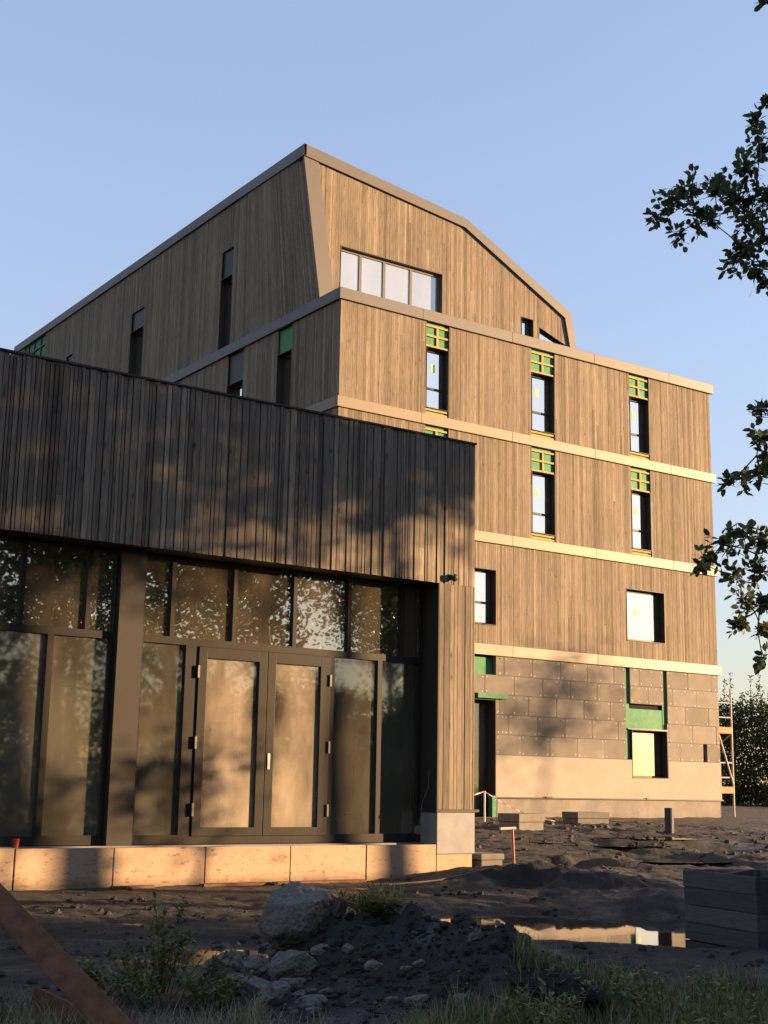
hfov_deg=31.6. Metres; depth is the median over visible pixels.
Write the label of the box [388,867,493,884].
lath
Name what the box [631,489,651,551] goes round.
window
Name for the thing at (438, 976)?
soil clods
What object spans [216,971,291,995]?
concrete chunk
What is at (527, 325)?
window
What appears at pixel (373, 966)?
rubble lump
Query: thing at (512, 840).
survey stake
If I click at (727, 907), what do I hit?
wooden crate
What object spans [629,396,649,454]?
window
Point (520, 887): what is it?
puddle
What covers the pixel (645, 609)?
window
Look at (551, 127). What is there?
sky
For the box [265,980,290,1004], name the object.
concrete chunk
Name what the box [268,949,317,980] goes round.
rock
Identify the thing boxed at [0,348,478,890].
timber pavilion
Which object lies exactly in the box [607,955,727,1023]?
weed plant
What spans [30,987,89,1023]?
plank
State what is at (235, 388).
window
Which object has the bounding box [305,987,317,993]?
rubble lump
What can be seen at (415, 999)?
rubble lump
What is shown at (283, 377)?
window
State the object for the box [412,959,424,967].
rubble lump
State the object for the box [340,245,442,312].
window
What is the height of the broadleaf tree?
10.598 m
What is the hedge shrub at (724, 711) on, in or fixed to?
on the ground at (593, 886)
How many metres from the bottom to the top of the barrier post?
0.832 m
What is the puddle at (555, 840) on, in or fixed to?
on the ground at (593, 886)
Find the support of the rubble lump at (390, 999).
on the ground at (593, 886)
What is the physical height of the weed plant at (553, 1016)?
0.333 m
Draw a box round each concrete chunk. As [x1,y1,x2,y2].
[201,958,211,972]
[211,950,246,975]
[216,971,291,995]
[237,955,269,976]
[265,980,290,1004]
[295,994,327,1007]
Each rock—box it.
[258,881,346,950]
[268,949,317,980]
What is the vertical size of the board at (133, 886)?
0.036 m
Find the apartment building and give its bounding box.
[14,143,723,817]
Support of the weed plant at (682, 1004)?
on the ground at (593, 886)
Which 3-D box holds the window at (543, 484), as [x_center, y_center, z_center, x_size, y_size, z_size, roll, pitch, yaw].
[4.351,-0.224,37.547,0.844,1.747,0.270,9,-14,-34]
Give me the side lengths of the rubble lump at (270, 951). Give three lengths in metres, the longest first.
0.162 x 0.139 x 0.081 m
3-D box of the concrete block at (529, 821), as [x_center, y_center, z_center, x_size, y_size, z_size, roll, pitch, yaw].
[3.034,6.859,29.965,0.840,0.380,0.640,11,-15,-41]
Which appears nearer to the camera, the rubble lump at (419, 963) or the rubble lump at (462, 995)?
the rubble lump at (462, 995)
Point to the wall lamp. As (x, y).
(453, 577)
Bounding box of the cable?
[414,780,428,834]
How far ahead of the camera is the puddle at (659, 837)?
28.95 m
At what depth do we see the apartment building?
37.88 m
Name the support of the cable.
hanging from the timber pavilion
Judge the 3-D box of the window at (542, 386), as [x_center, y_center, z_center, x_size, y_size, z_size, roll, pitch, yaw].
[4.402,-3.037,38.115,0.844,1.687,0.270,9,-14,-34]
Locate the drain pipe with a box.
[664,808,673,832]
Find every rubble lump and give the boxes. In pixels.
[253,995,273,1005]
[266,947,277,956]
[279,978,303,991]
[290,1009,298,1014]
[292,990,305,997]
[298,996,323,1009]
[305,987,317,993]
[305,1006,320,1015]
[310,943,328,954]
[319,988,331,993]
[342,943,354,953]
[350,999,357,1004]
[363,960,383,972]
[383,996,398,1002]
[400,966,412,971]
[404,994,429,1005]
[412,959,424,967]
[453,993,469,1004]
[468,929,482,940]
[495,920,500,926]
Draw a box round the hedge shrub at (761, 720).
[724,674,767,805]
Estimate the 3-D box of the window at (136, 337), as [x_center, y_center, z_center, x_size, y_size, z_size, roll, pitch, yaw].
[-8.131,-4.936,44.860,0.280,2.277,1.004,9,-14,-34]
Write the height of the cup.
0.112 m
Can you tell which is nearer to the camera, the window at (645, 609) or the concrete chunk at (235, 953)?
the concrete chunk at (235, 953)
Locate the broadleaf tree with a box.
[643,0,767,674]
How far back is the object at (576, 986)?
8.90 m
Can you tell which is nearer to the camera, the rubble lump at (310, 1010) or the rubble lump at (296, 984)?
the rubble lump at (310, 1010)
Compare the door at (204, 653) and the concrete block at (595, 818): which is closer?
the door at (204, 653)
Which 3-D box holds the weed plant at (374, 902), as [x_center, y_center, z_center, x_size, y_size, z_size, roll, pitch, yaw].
[-0.068,3.005,10.512,0.726,0.360,0.573,12,-16,-44]
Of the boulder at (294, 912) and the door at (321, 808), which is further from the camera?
the door at (321, 808)
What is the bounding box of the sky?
[0,0,767,786]
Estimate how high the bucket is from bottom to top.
0.408 m
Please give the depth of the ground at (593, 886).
14.50 m
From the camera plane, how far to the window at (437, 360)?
36.16 m
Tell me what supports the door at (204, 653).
in the timber pavilion
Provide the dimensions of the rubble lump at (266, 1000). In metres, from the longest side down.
0.151 x 0.131 x 0.057 m
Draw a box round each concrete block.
[498,813,544,830]
[562,812,609,824]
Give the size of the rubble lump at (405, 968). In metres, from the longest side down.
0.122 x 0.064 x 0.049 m
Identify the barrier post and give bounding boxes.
[474,791,554,821]
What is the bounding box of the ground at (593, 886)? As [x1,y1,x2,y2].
[0,793,767,1023]
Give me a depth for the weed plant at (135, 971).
9.00 m
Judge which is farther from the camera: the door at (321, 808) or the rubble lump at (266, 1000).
the door at (321, 808)
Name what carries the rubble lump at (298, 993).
on the ground at (593, 886)
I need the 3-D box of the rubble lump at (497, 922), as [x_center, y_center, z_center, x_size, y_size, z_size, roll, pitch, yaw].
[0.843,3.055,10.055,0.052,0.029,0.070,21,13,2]
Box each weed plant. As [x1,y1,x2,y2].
[73,935,252,1009]
[144,892,196,991]
[177,969,253,1011]
[334,878,420,918]
[496,977,585,1023]
[545,962,649,1008]
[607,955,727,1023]
[671,979,767,1023]
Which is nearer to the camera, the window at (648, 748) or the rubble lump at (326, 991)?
the rubble lump at (326, 991)
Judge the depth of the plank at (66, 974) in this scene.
7.57 m
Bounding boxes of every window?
[128,325,143,379]
[218,274,232,349]
[226,379,242,398]
[276,349,291,407]
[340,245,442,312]
[426,346,448,411]
[475,567,496,625]
[521,317,533,337]
[531,372,554,434]
[532,470,555,535]
[539,331,557,343]
[626,588,665,643]
[626,729,668,778]
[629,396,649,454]
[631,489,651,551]
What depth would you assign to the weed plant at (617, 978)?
8.91 m
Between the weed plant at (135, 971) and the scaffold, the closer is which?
the weed plant at (135, 971)
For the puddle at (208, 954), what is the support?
on the ground at (593, 886)
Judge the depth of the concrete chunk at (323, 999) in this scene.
8.81 m
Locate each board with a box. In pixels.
[110,885,154,888]
[199,879,366,886]
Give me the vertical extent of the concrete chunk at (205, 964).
0.159 m
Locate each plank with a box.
[0,883,133,1023]
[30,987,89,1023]
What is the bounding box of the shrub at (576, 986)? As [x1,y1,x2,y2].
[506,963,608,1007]
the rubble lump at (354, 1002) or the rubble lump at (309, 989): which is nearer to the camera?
the rubble lump at (354, 1002)
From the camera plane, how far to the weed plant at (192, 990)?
8.90 m
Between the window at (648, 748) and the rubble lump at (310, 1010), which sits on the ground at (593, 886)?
the rubble lump at (310, 1010)
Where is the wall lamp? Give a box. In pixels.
[449,574,457,581]
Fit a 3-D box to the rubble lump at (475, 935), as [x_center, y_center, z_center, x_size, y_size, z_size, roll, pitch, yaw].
[0.658,3.063,9.785,0.111,0.068,0.142,-9,-25,-37]
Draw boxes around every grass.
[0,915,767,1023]
[0,927,767,1023]
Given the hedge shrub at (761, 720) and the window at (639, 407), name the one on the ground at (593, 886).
the hedge shrub at (761, 720)
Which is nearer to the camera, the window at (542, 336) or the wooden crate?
the wooden crate
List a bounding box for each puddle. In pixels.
[156,949,267,964]
[429,912,728,947]
[507,887,532,888]
[514,839,583,842]
[591,842,678,846]
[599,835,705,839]
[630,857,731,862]
[698,850,746,854]
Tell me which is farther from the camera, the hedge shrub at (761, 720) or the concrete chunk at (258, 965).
the hedge shrub at (761, 720)
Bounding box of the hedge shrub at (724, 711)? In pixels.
[718,673,767,804]
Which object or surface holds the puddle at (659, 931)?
on the ground at (593, 886)
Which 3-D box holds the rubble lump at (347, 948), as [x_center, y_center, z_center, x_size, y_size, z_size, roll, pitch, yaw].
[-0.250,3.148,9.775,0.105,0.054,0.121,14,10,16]
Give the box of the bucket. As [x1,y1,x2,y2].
[340,813,361,833]
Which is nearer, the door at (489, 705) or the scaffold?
the door at (489, 705)
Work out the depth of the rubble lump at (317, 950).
9.82 m
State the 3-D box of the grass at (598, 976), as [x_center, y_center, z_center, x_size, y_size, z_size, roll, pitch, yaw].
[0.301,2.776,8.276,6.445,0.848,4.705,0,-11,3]
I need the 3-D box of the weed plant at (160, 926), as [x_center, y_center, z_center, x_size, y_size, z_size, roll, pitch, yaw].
[-1.483,2.987,9.418,0.405,0.690,0.324,-4,-12,21]
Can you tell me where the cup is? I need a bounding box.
[12,839,19,847]
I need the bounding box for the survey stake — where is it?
[499,827,515,862]
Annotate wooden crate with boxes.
[683,869,767,947]
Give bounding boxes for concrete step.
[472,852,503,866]
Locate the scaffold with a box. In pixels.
[719,689,734,816]
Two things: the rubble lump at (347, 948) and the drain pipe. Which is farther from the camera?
the drain pipe
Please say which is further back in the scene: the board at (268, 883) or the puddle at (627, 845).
the puddle at (627, 845)
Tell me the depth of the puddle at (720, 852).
27.05 m
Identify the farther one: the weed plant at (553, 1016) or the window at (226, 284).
the window at (226, 284)
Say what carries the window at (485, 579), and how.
in the apartment building
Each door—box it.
[190,646,267,835]
[262,652,331,835]
[474,698,495,817]
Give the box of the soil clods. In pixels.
[0,818,767,1023]
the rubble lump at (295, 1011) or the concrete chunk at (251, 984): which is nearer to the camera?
the rubble lump at (295, 1011)
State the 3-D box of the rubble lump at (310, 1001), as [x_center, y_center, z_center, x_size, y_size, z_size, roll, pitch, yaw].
[-0.472,3.193,8.784,0.165,0.105,0.146,10,-28,-16]
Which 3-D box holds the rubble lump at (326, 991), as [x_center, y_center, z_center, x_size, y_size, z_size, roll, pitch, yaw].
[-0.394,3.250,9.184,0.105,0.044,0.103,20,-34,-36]
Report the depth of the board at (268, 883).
18.21 m

